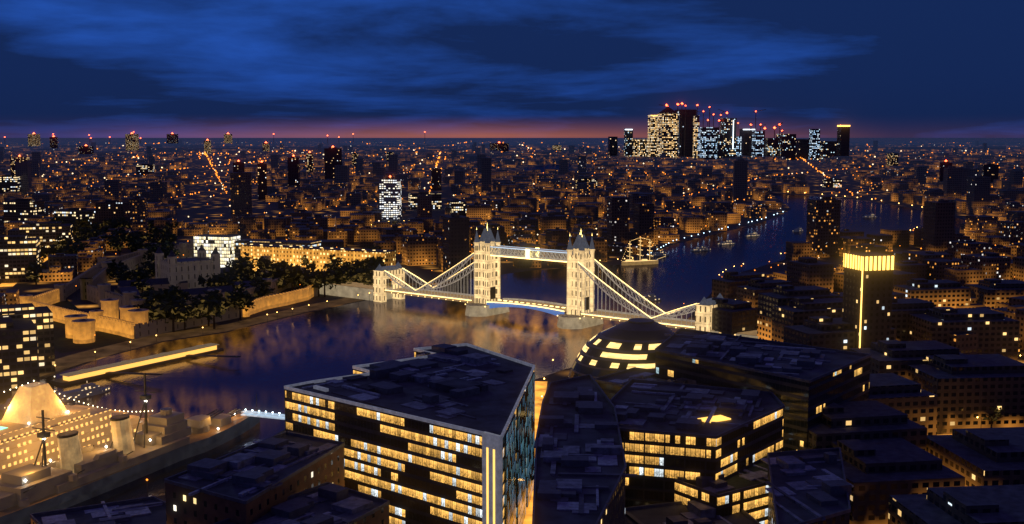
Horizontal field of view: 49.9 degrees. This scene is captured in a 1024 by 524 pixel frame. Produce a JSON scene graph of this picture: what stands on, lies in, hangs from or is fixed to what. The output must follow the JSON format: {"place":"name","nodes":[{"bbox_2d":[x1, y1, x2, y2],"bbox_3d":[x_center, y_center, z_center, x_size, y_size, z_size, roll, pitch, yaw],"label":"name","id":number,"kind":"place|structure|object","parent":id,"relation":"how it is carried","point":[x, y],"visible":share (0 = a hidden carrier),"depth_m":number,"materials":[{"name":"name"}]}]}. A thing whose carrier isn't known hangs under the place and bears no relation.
{"place":"outdoors","nodes":[
{"label":"outdoors","id":0,"kind":"place"},
{"bbox_2d":[0,138,1023,523],"bbox_3d":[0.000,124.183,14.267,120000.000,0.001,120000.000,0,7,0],"label":"ground","id":1,"kind":"structure","parent":0,"point":[202,204],"depth_m":2099.72,"materials":[{"name":"black"}]},
{"bbox_2d":[19,240,362,376],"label":"tower of london","id":2,"kind":"structure","parent":1,"relation":"on","point":[105,328],"depth_m":774.52,"materials":[{"name":"white stone"}]},
{"bbox_2d":[24,215,390,331],"bbox_3d":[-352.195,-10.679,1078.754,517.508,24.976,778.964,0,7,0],"label":"trees","id":3,"kind":"object","parent":1,"relation":"on","point":[170,302],"visible":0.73,"depth_m":884.65,"materials":[{"name":"green plant"}]},
{"bbox_2d":[194,234,395,278],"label":"floodlit building","id":4,"kind":"structure","parent":1,"relation":"on","point":[230,247],"depth_m":1006.13,"materials":[{"name":"stone"}]},
{"bbox_2d":[284,343,534,523],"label":"london offices","id":5,"kind":"structure","parent":1,"relation":"on","point":[443,433],"depth_m":339.09,"materials":[{"name":"glass"}]},
{"bbox_2d":[30,328,870,523],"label":"office buildings","id":6,"kind":"structure","parent":1,"relation":"on","point":[635,445],"depth_m":322.79,"materials":[{"name":"brick"}]},
{"bbox_2d":[697,415,730,422],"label":"skylight","id":7,"kind":"object","parent":6,"relation":"on","point":[717,418],"visible":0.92,"depth_m":338.33,"materials":[{"name":"yellow glass"}]},
{"bbox_2d":[0,164,964,522],"bbox_3d":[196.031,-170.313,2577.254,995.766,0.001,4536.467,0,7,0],"label":"river thames","id":8,"kind":"structure","parent":1,"relation":"on","point":[300,348],"depth_m":692.38,"materials":[{"name":"liquid"}]},
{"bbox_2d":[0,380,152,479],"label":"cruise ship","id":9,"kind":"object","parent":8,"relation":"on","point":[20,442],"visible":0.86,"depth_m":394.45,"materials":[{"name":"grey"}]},
{"bbox_2d":[0,373,259,523],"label":"warship","id":10,"kind":"object","parent":8,"relation":"on","point":[162,439],"visible":0.97,"depth_m":394.32,"materials":[{"name":"grey paint"}]},
{"bbox_2d":[241,409,284,419],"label":"gangway","id":11,"kind":"object","parent":10,"relation":"attached to","point":[265,414],"visible":0.83,"depth_m":468.41,"materials":[{"name":"metal"}]},
{"bbox_2d":[49,343,240,385],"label":"pier","id":12,"kind":"structure","parent":8,"relation":"on","point":[121,367],"depth_m":590.40,"materials":[{"name":"yellow"}]},
{"bbox_2d":[0,204,876,409],"bbox_3d":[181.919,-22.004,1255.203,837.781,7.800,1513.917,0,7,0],"label":"river buses","id":13,"kind":"object","parent":8,"relation":"on","point":[87,390],"visible":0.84,"depth_m":534.89,"materials":[{"name":"grey"}]},
{"bbox_2d":[621,238,664,264],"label":"tall ship","id":14,"kind":"object","parent":8,"relation":"on","point":[640,262],"visible":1,"depth_m":1070.83,"materials":[{"name":"brown wood"}]},
{"bbox_2d":[0,131,998,390],"bbox_3d":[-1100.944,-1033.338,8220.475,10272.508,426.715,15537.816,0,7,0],"label":"tower blocks","id":15,"kind":"structure","parent":1,"relation":"on","point":[26,345],"depth_m":1451.20,"materials":[{"name":"brown"}]},
{"bbox_2d":[0,221,1005,479],"bbox_3d":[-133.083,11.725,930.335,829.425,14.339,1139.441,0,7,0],"label":"street trees","id":16,"kind":"object","parent":1,"relation":"on","point":[990,417],"visible":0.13,"depth_m":462.38,"materials":[{"name":"green plant"}]},
{"bbox_2d":[0,174,1020,523],"bbox_3d":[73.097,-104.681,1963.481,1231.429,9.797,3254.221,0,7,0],"label":"lit streets","id":17,"kind":"object","parent":1,"relation":"on","point":[540,390],"visible":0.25,"depth_m":530.45,"materials":[{"name":"orange"}]},
{"bbox_2d":[0,138,1023,354],"bbox_3d":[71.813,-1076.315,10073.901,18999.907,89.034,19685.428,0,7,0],"label":"city blocks","id":18,"kind":"structure","parent":1,"relation":"on","point":[975,255],"depth_m":1872.90,"materials":[{"name":"brown concrete"}]},
{"bbox_2d":[11,142,1023,496],"bbox_3d":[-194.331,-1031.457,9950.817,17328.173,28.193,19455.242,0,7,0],"label":"street lamps","id":19,"kind":"object","parent":1,"relation":"on","point":[479,192],"visible":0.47,"depth_m":3314.45,"materials":[{"name":"beige"}]},
{"bbox_2d":[319,226,757,337],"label":"bridge","id":20,"kind":"structure","parent":1,"relation":"on","point":[577,311],"depth_m":753.00,"materials":[{"name":"stone"}]},
{"bbox_2d":[568,318,674,378],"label":"city hall","id":21,"kind":"structure","parent":1,"relation":"on","point":[631,343],"depth_m":480.08,"materials":[{"name":"black glass"}]},
{"bbox_2d":[663,100,782,161],"bbox_3d":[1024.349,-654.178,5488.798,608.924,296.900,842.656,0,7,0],"label":"crane lights","id":22,"kind":"object","parent":1,"relation":"on","point":[697,111],"visible":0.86,"depth_m":5420.64,"materials":[{"name":"metal"}]},
{"bbox_2d":[608,107,849,159],"bbox_3d":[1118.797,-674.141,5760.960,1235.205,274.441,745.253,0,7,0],"label":"skyscrapers","id":23,"kind":"structure","parent":1,"relation":"on","point":[699,142],"depth_m":5625.21,"materials":[{"name":"black glass"}]},
{"bbox_2d":[712,252,1023,523],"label":"city buildings","id":24,"kind":"structure","parent":1,"relation":"on","point":[906,460],"depth_m":464.16,"materials":[{"name":"brown"}]},
{"bbox_2d":[0,0,1023,137],"label":"sky","id":25,"kind":"structure","parent":0,"point":[69,68],"materials":[{"name":"blue"}]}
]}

